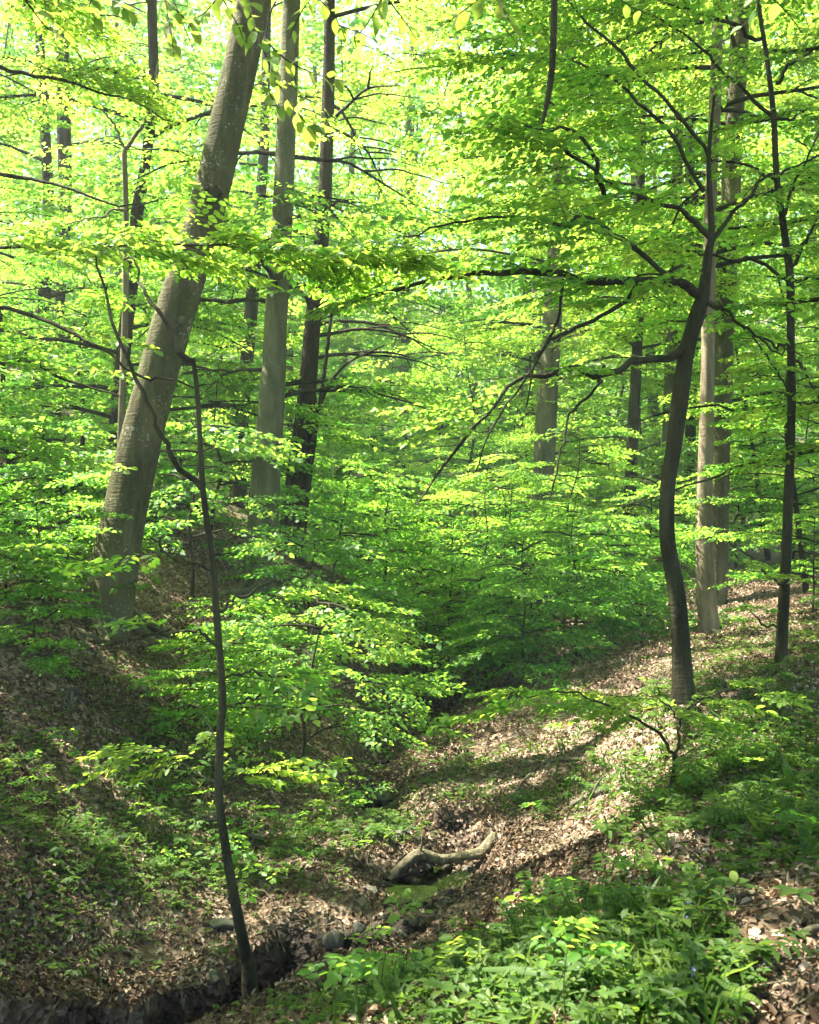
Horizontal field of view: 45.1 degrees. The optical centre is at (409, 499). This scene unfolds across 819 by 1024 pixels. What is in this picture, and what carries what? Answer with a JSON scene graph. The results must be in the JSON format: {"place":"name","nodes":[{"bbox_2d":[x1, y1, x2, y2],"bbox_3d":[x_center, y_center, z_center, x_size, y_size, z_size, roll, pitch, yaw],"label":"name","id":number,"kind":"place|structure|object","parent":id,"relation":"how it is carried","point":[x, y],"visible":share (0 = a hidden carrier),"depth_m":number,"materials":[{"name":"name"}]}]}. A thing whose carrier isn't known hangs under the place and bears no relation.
{"place":"outdoors","nodes":[
{"label":"outdoors","id":0,"kind":"place"},
{"bbox_2d":[0,245,818,1023],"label":"ground","id":1,"kind":"structure","parent":0,"point":[274,961],"depth_m":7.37,"materials":[{"name":"brown plant"}]},
{"bbox_2d":[0,502,88,601],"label":"young beech","id":2,"kind":"object","parent":1,"relation":"on","point":[22,518],"visible":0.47,"depth_m":8.96,"materials":[{"name":"green plant"}]},
{"bbox_2d":[0,375,104,504],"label":"young beech","id":3,"kind":"object","parent":1,"relation":"on","point":[20,387],"visible":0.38,"depth_m":13.21,"materials":[{"name":"green plant"}]},
{"bbox_2d":[0,220,109,410],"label":"young beech","id":4,"kind":"object","parent":1,"relation":"on","point":[8,287],"visible":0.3,"depth_m":17.69,"materials":[{"name":"green plant"}]},
{"bbox_2d":[0,591,113,677],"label":"young beech","id":5,"kind":"object","parent":1,"relation":"on","point":[50,641],"visible":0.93,"depth_m":7.81,"materials":[{"name":"green plant"}]},
{"bbox_2d":[0,366,114,535],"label":"young beech","id":6,"kind":"object","parent":1,"relation":"on","point":[18,466],"visible":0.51,"depth_m":11.32,"materials":[{"name":"green plant"}]},
{"bbox_2d":[0,494,132,621],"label":"young beech","id":7,"kind":"object","parent":1,"relation":"on","point":[31,589],"visible":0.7,"depth_m":8.61,"materials":[{"name":"green plant"}]},
{"bbox_2d":[0,178,147,420],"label":"young beech","id":8,"kind":"object","parent":1,"relation":"on","point":[40,201],"visible":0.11,"depth_m":24.39,"materials":[{"name":"green plant"}]},
{"bbox_2d":[0,417,155,540],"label":"young beech","id":9,"kind":"object","parent":1,"relation":"on","point":[65,476],"visible":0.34,"depth_m":10.72,"materials":[{"name":"green plant"}]},
{"bbox_2d":[0,58,161,476],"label":"young beech","id":10,"kind":"object","parent":1,"relation":"on","point":[10,262],"visible":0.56,"depth_m":15.04,"materials":[{"name":"green plant"}]},
{"bbox_2d":[0,471,194,577],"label":"young beech","id":11,"kind":"object","parent":1,"relation":"on","point":[47,534],"visible":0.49,"depth_m":10.27,"materials":[{"name":"green plant"}]},
{"bbox_2d":[0,407,211,524],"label":"young beech","id":12,"kind":"object","parent":1,"relation":"on","point":[111,427],"visible":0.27,"depth_m":12.72,"materials":[{"name":"green plant"}]},
{"bbox_2d":[0,0,224,461],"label":"dark tree","id":13,"kind":"object","parent":1,"relation":"on","point":[46,160],"visible":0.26,"depth_m":18.92,"materials":[{"name":"green plant"}]},
{"bbox_2d":[9,340,220,462],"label":"young beech","id":14,"kind":"object","parent":1,"relation":"on","point":[89,353],"visible":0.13,"depth_m":17.09,"materials":[{"name":"green plant"}]},
{"bbox_2d":[0,157,235,489],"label":"young beech","id":15,"kind":"object","parent":1,"relation":"on","point":[40,261],"visible":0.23,"depth_m":16.08,"materials":[{"name":"green plant"}]},
{"bbox_2d":[39,57,220,444],"bbox_3d":[-2.849,-1.822,10.849,2.193,6.223,1.357,0,0,-29],"label":"young tree","id":16,"kind":"object","parent":1,"relation":"on","point":[123,361],"visible":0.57,"depth_m":10.97,"materials":[{"name":"green plant"}]},
{"bbox_2d":[10,0,270,665],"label":"beech tree","id":17,"kind":"object","parent":1,"relation":"on","point":[140,440],"visible":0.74,"depth_m":9.44,"materials":[{"name":"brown plant"}]},
{"bbox_2d":[158,0,201,60],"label":"beech twig","id":18,"kind":"object","parent":17,"relation":"hanging from","point":[174,50],"visible":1,"depth_m":3.15,"materials":[{"name":"green plant"}]},
{"bbox_2d":[240,0,350,148],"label":"beech twig","id":19,"kind":"object","parent":17,"relation":"hanging from","point":[310,136],"visible":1,"depth_m":3.09,"materials":[{"name":"green plant"}]},
{"bbox_2d":[287,0,378,84],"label":"beech twig","id":20,"kind":"object","parent":17,"relation":"hanging from","point":[340,30],"visible":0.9,"depth_m":3.65,"materials":[{"name":"green plant"}]},
{"bbox_2d":[339,0,420,50],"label":"beech twig","id":21,"kind":"object","parent":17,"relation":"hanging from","point":[382,7],"visible":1,"depth_m":3.36,"materials":[{"name":"green plant"}]},
{"bbox_2d":[426,0,520,41],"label":"beech twig","id":22,"kind":"object","parent":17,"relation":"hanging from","point":[461,19],"visible":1,"depth_m":3.13,"materials":[{"name":"green plant"}]},
{"bbox_2d":[34,444,247,541],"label":"young beech","id":23,"kind":"object","parent":1,"relation":"on","point":[97,490],"visible":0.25,"depth_m":13.42,"materials":[{"name":"green plant"}]},
{"bbox_2d":[70,123,305,478],"bbox_3d":[-5.691,-4.190,22.118,7.072,8.656,6.858,0,0,-12],"label":"young beech","id":24,"kind":"object","parent":1,"relation":"on","point":[223,292],"visible":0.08,"depth_m":22.22,"materials":[{"name":"green plant"}]},
{"bbox_2d":[0,0,395,516],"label":"dark tree","id":25,"kind":"object","parent":1,"relation":"on","point":[137,210],"visible":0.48,"depth_m":13.97,"materials":[{"name":"green plant"}]},
{"bbox_2d":[0,0,404,443],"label":"dark tree","id":26,"kind":"object","parent":1,"relation":"on","point":[64,137],"visible":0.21,"depth_m":20.46,"materials":[{"name":"green plant"}]},
{"bbox_2d":[88,384,321,503],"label":"young beech","id":27,"kind":"object","parent":1,"relation":"on","point":[221,450],"visible":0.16,"depth_m":17.05,"materials":[{"name":"green plant"}]},
{"bbox_2d":[48,409,363,601],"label":"young beech","id":28,"kind":"object","parent":1,"relation":"on","point":[237,448],"visible":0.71,"depth_m":11.15,"materials":[{"name":"green plant"}]},
{"bbox_2d":[50,249,373,1000],"bbox_3d":[-1.065,0.974,5.344,1.736,4.892,1.351,0,0,0],"label":"beech sapling","id":29,"kind":"object","parent":1,"relation":"on","point":[291,679],"visible":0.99,"depth_m":5.01,"materials":[{"name":"green plant"}]},
{"bbox_2d":[77,364,374,538],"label":"young beech","id":30,"kind":"object","parent":1,"relation":"on","point":[294,489],"visible":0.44,"depth_m":13.81,"materials":[{"name":"green plant"}]},
{"bbox_2d":[128,627,326,734],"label":"young beech","id":31,"kind":"object","parent":1,"relation":"on","point":[174,645],"visible":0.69,"depth_m":8.60,"materials":[{"name":"green plant"}]},
{"bbox_2d":[96,201,358,502],"bbox_3d":[-4.410,-3.170,23.499,5.816,8.015,6.444,0,0,26],"label":"young beech","id":32,"kind":"object","parent":1,"relation":"on","point":[321,449],"visible":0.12,"depth_m":23.92,"materials":[{"name":"green plant"}]},
{"bbox_2d":[172,596,308,667],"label":"young beech","id":33,"kind":"object","parent":1,"relation":"on","point":[227,612],"visible":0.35,"depth_m":10.20,"materials":[{"name":"green plant"}]},
{"bbox_2d":[0,0,486,589],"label":"beech tree","id":34,"kind":"object","parent":1,"relation":"on","point":[346,270],"visible":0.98,"depth_m":7.15,"materials":[{"name":"green plant"}]},
{"bbox_2d":[152,427,396,535],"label":"young beech","id":35,"kind":"object","parent":1,"relation":"on","point":[316,459],"visible":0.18,"depth_m":16.80,"materials":[{"name":"green plant"}]},
{"bbox_2d":[184,641,367,748],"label":"young beech","id":36,"kind":"object","parent":1,"relation":"on","point":[248,649],"visible":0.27,"depth_m":9.15,"materials":[{"name":"green plant"}]},
{"bbox_2d":[70,0,487,510],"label":"dark tree","id":37,"kind":"object","parent":1,"relation":"on","point":[251,310],"visible":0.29,"depth_m":19.94,"materials":[{"name":"green plant"}]},
{"bbox_2d":[164,179,426,469],"bbox_3d":[-3.500,-4.352,29.884,8.448,10.423,8.180,0,0,-4],"label":"young beech","id":38,"kind":"object","parent":1,"relation":"on","point":[334,342],"visible":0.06,"depth_m":29.27,"materials":[{"name":"green plant"}]},
{"bbox_2d":[13,0,595,570],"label":"dark tree","id":39,"kind":"object","parent":1,"relation":"on","point":[311,356],"visible":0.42,"depth_m":14.86,"materials":[{"name":"green plant"}]},
{"bbox_2d":[27,0,588,620],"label":"beech tree","id":40,"kind":"object","parent":1,"relation":"on","point":[265,474],"visible":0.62,"depth_m":12.68,"materials":[{"name":"green plant"}]},
{"bbox_2d":[212,269,409,529],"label":"young beech","id":41,"kind":"object","parent":1,"relation":"on","point":[260,351],"visible":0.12,"depth_m":28.26,"materials":[{"name":"green plant"}]},
{"bbox_2d":[159,588,476,771],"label":"young beech","id":42,"kind":"object","parent":1,"relation":"on","point":[383,625],"visible":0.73,"depth_m":8.49,"materials":[{"name":"green plant"}]},
{"bbox_2d":[182,585,471,741],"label":"young beech","id":43,"kind":"object","parent":1,"relation":"on","point":[381,606],"visible":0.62,"depth_m":9.95,"materials":[{"name":"green plant"}]},
{"bbox_2d":[220,455,441,571],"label":"young beech","id":44,"kind":"object","parent":1,"relation":"on","point":[364,471],"visible":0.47,"depth_m":16.01,"materials":[{"name":"green plant"}]},
{"bbox_2d":[220,535,450,650],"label":"young beech","id":45,"kind":"object","parent":1,"relation":"on","point":[274,569],"visible":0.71,"depth_m":11.60,"materials":[{"name":"green plant"}]},
{"bbox_2d":[282,584,435,664],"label":"young beech","id":46,"kind":"object","parent":1,"relation":"on","point":[372,613],"visible":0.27,"depth_m":12.27,"materials":[{"name":"green plant"}]},
{"bbox_2d":[247,345,476,558],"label":"young beech","id":47,"kind":"object","parent":1,"relation":"on","point":[365,414],"visible":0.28,"depth_m":23.43,"materials":[{"name":"green plant"}]},
{"bbox_2d":[281,345,490,534],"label":"young beech","id":48,"kind":"object","parent":1,"relation":"on","point":[334,402],"visible":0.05,"depth_m":31.04,"materials":[{"name":"green plant"}]},
{"bbox_2d":[304,465,476,583],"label":"young beech","id":49,"kind":"object","parent":1,"relation":"on","point":[425,480],"visible":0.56,"depth_m":16.28,"materials":[{"name":"green plant"}]},
{"bbox_2d":[292,708,495,946],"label":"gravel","id":50,"kind":"structure","parent":1,"relation":"on","point":[415,922],"depth_m":6.70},
{"bbox_2d":[231,0,581,552],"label":"beech tree","id":51,"kind":"object","parent":1,"relation":"on","point":[339,190],"visible":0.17,"depth_m":33.45,"materials":[{"name":"green plant"}]},
{"bbox_2d":[0,611,815,1023],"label":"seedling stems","id":52,"kind":"object","parent":1,"relation":"on","point":[366,819],"visible":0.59,"depth_m":6.14,"materials":[{"name":"green plant"}]},
{"bbox_2d":[0,608,818,990],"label":"seedlings","id":53,"kind":"object","parent":1,"relation":"on","point":[354,966],"visible":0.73,"depth_m":5.80,"materials":[{"name":"green plant"}]},
{"bbox_2d":[0,647,818,1023],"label":"feathery herbs","id":54,"kind":"object","parent":1,"relation":"on","point":[718,813],"visible":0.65,"depth_m":6.10,"materials":[{"name":"green plant"}]},
{"bbox_2d":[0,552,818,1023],"bbox_3d":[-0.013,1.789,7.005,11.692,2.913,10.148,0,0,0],"label":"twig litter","id":55,"kind":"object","parent":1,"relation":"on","point":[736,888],"visible":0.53,"depth_m":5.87,"materials":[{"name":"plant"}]},
{"bbox_2d":[0,0,818,558],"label":"wood","id":56,"kind":"object","parent":1,"relation":"on","point":[498,294],"depth_m":33.85,"materials":[{"name":"green plant"}]},
{"bbox_2d":[0,610,818,1023],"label":"ground cover","id":57,"kind":"object","parent":1,"relation":"on","point":[420,1008],"visible":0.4,"depth_m":6.23,"materials":[{"name":"green plant"}]},
{"bbox_2d":[348,556,485,659],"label":"young beech","id":58,"kind":"object","parent":1,"relation":"on","point":[403,584],"visible":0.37,"depth_m":14.20,"materials":[{"name":"green plant"}]},
{"bbox_2d":[330,392,528,592],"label":"young beech","id":59,"kind":"object","parent":1,"relation":"on","point":[368,451],"visible":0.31,"depth_m":22.02,"materials":[{"name":"green plant"}]},
{"bbox_2d":[328,290,535,531],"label":"young beech","id":60,"kind":"object","parent":1,"relation":"on","point":[379,440],"visible":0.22,"depth_m":27.86,"materials":[{"name":"green plant"}]},
{"bbox_2d":[387,831,497,881],"bbox_3d":[0.331,2.474,7.017,1.165,0.283,0.180,0,0,-40],"label":"fallen branch","id":61,"kind":"object","parent":1,"relation":"on","point":[409,860],"visible":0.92,"depth_m":6.88,"materials":[{"name":"brown wood"}]},
{"bbox_2d":[335,473,553,607],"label":"young beech","id":62,"kind":"object","parent":1,"relation":"on","point":[439,527],"visible":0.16,"depth_m":18.46,"materials":[{"name":"green plant"}]},
{"bbox_2d":[346,508,551,637],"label":"young beech","id":63,"kind":"object","parent":1,"relation":"on","point":[422,513],"visible":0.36,"depth_m":15.84,"materials":[{"name":"green plant"}]},
{"bbox_2d":[378,601,532,698],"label":"young beech","id":64,"kind":"object","parent":1,"relation":"on","point":[445,627],"visible":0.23,"depth_m":13.28,"materials":[{"name":"green plant"}]},
{"bbox_2d":[352,316,590,598],"bbox_3d":[1.181,-0.831,20.921,5.166,6.554,4.823,0,0,-2],"label":"young beech","id":65,"kind":"object","parent":1,"relation":"on","point":[469,380],"visible":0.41,"depth_m":21.00,"materials":[{"name":"green plant"}]},
{"bbox_2d":[363,463,583,643],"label":"young beech","id":66,"kind":"object","parent":1,"relation":"on","point":[486,518],"visible":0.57,"depth_m":14.54,"materials":[{"name":"green plant"}]},
{"bbox_2d":[381,574,569,685],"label":"young beech","id":67,"kind":"object","parent":1,"relation":"on","point":[509,609],"visible":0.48,"depth_m":12.45,"materials":[{"name":"green plant"}]},
{"bbox_2d":[389,472,639,604],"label":"young beech","id":68,"kind":"object","parent":1,"relation":"on","point":[494,526],"visible":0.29,"depth_m":16.23,"materials":[{"name":"green plant"}]},
{"bbox_2d":[423,452,615,623],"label":"young beech","id":69,"kind":"object","parent":1,"relation":"on","point":[506,466],"visible":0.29,"depth_m":16.65,"materials":[{"name":"green plant"}]},
{"bbox_2d":[428,413,620,531],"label":"young beech","id":70,"kind":"object","parent":1,"relation":"on","point":[480,443],"visible":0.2,"depth_m":23.50,"materials":[{"name":"green plant"}]},
{"bbox_2d":[395,220,661,546],"bbox_3d":[3.651,-2.663,27.258,7.689,9.415,7.689,0,0,-36],"label":"young beech","id":71,"kind":"object","parent":1,"relation":"on","point":[508,409],"visible":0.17,"depth_m":26.58,"materials":[{"name":"green plant"}]},
{"bbox_2d":[435,555,626,689],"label":"young beech","id":72,"kind":"object","parent":1,"relation":"on","point":[572,635],"visible":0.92,"depth_m":11.55,"materials":[{"name":"green plant"}]},
{"bbox_2d":[301,0,801,608],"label":"beech tree","id":73,"kind":"object","parent":1,"relation":"on","point":[545,414],"visible":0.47,"depth_m":19.91,"materials":[{"name":"green plant"}]},
{"bbox_2d":[297,0,818,715],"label":"hornbeam tree","id":74,"kind":"object","parent":1,"relation":"on","point":[503,126],"visible":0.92,"depth_m":7.43,"materials":[{"name":"green plant"}]},
{"bbox_2d":[428,523,692,702],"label":"young beech","id":75,"kind":"object","parent":1,"relation":"on","point":[647,627],"visible":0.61,"depth_m":12.69,"materials":[{"name":"green plant"}]},
{"bbox_2d":[434,425,689,646],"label":"young beech","id":76,"kind":"object","parent":1,"relation":"on","point":[611,485],"visible":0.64,"depth_m":14.10,"materials":[{"name":"green plant"}]},
{"bbox_2d":[333,677,818,1023],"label":"herbs","id":77,"kind":"object","parent":1,"relation":"on","point":[544,994],"visible":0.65,"depth_m":3.18,"materials":[{"name":"green plant"}]},
{"bbox_2d":[493,381,660,530],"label":"young beech","id":78,"kind":"object","parent":1,"relation":"on","point":[562,397],"visible":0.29,"depth_m":24.00,"materials":[{"name":"green plant"}]},
{"bbox_2d":[437,503,725,652],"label":"young beech","id":79,"kind":"object","parent":1,"relation":"on","point":[515,536],"visible":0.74,"depth_m":12.71,"materials":[{"name":"green plant"}]},
{"bbox_2d":[359,653,818,1023],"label":"narrow herbs","id":80,"kind":"object","parent":1,"relation":"on","point":[598,1011],"visible":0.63,"depth_m":3.23,"materials":[{"name":"green plant"}]},
{"bbox_2d":[485,503,692,601],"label":"young beech","id":81,"kind":"object","parent":1,"relation":"on","point":[514,514],"visible":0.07,"depth_m":18.23,"materials":[{"name":"green plant"}]},
{"bbox_2d":[457,241,759,542],"bbox_3d":[5.660,-2.888,29.114,8.377,10.342,7.937,0,0,-27],"label":"young beech","id":82,"kind":"object","parent":1,"relation":"on","point":[617,415],"visible":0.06,"depth_m":28.00,"materials":[{"name":"green plant"}]},
{"bbox_2d":[523,515,695,621],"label":"young beech","id":83,"kind":"object","parent":1,"relation":"on","point":[685,556],"visible":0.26,"depth_m":15.97,"materials":[{"name":"green plant"}]},
{"bbox_2d":[426,676,818,790],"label":"beech sapling","id":84,"kind":"object","parent":1,"relation":"on","point":[615,709],"visible":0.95,"depth_m":6.22,"materials":[{"name":"green plant"}]},
{"bbox_2d":[430,0,818,634],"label":"beech tree","id":85,"kind":"object","parent":1,"relation":"on","point":[707,616],"visible":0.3,"depth_m":14.22,"materials":[{"name":"green plant"}]},
{"bbox_2d":[513,563,746,662],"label":"young beech","id":86,"kind":"object","parent":1,"relation":"on","point":[657,609],"visible":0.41,"depth_m":13.10,"materials":[{"name":"green plant"}]},
{"bbox_2d":[443,0,818,575],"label":"dark tree","id":87,"kind":"object","parent":1,"relation":"on","point":[632,443],"visible":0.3,"depth_m":20.16,"materials":[{"name":"green plant"}]},
{"bbox_2d":[467,0,818,613],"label":"beech tree","id":88,"kind":"object","parent":1,"relation":"on","point":[730,189],"visible":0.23,"depth_m":15.38,"materials":[{"name":"green plant"}]},
{"bbox_2d":[532,335,773,542],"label":"young beech","id":89,"kind":"object","parent":1,"relation":"on","point":[603,398],"visible":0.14,"depth_m":24.13,"materials":[{"name":"green plant"}]},
{"bbox_2d":[494,0,818,570],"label":"beech tree","id":90,"kind":"object","parent":1,"relation":"on","point":[669,378],"visible":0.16,"depth_m":20.40,"materials":[{"name":"green plant"}]},
{"bbox_2d":[568,467,780,588],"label":"young beech","id":91,"kind":"object","parent":1,"relation":"on","point":[608,522],"visible":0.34,"depth_m":17.89,"materials":[{"name":"green plant"}]},
{"bbox_2d":[541,0,818,663],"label":"young tree","id":92,"kind":"object","parent":1,"relation":"on","point":[784,583],"visible":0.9,"depth_m":9.12,"materials":[{"name":"green plant"}]},
{"bbox_2d":[543,0,818,536],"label":"dark tree","id":93,"kind":"object","parent":1,"relation":"on","point":[690,431],"visible":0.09,"depth_m":23.87,"materials":[{"name":"green plant"}]},
{"bbox_2d":[547,0,818,505],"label":"beech tree","id":94,"kind":"object","parent":1,"relation":"on","point":[808,448],"visible":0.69,"depth_m":10.14,"materials":[{"name":"green plant"}]},
{"bbox_2d":[562,240,818,507],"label":"young beech","id":95,"kind":"object","parent":1,"relation":"on","point":[600,491],"visible":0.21,"depth_m":21.26,"materials":[{"name":"green plant"}]},
{"bbox_2d":[581,180,818,560],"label":"young beech","id":96,"kind":"object","parent":1,"relation":"on","point":[776,511],"visible":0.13,"depth_m":21.61,"materials":[{"name":"green plant"}]},
{"bbox_2d":[592,142,818,592],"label":"young beech","id":97,"kind":"object","parent":1,"relation":"on","point":[765,434],"visible":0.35,"depth_m":15.18,"materials":[{"name":"green plant"}]},
{"bbox_2d":[633,232,818,549],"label":"young beech","id":98,"kind":"object","parent":1,"relation":"on","point":[717,500],"visible":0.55,"depth_m":12.37,"materials":[{"name":"green plant"}]},
{"bbox_2d":[636,473,818,567],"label":"young beech","id":99,"kind":"object","parent":1,"relation":"on","point":[743,507],"visible":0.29,"depth_m":19.60,"materials":[{"name":"green plant"}]},
{"bbox_2d":[688,457,818,576],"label":"young beech","id":100,"kind":"object","parent":1,"relation":"on","point":[808,483],"visible":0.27,"depth_m":18.48,"materials":[{"name":"green plant"}]},
{"bbox_2d":[708,510,818,612],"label":"young beech","id":101,"kind":"object","parent":1,"relation":"on","point":[754,575],"visible":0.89,"depth_m":12.49,"materials":[{"name":"green plant"}]},
{"bbox_2d":[0,0,818,311],"label":"sky","id":102,"kind":"structure","parent":0,"point":[392,42],"materials":[{"name":"white"}]},
{"bbox_2d":[7,637,818,1023],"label":"undergrowth plants","id":103,"kind":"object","parent":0,"point":[659,943],"depth_m":4.33,"materials":[{"name":"green plant"}]},
{"bbox_2d":[541,0,557,123],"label":"hanging branch","id":104,"kind":"object","parent":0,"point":[553,43],"visible":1,"depth_m":4.18,"materials":[{"name":"brown plant"}]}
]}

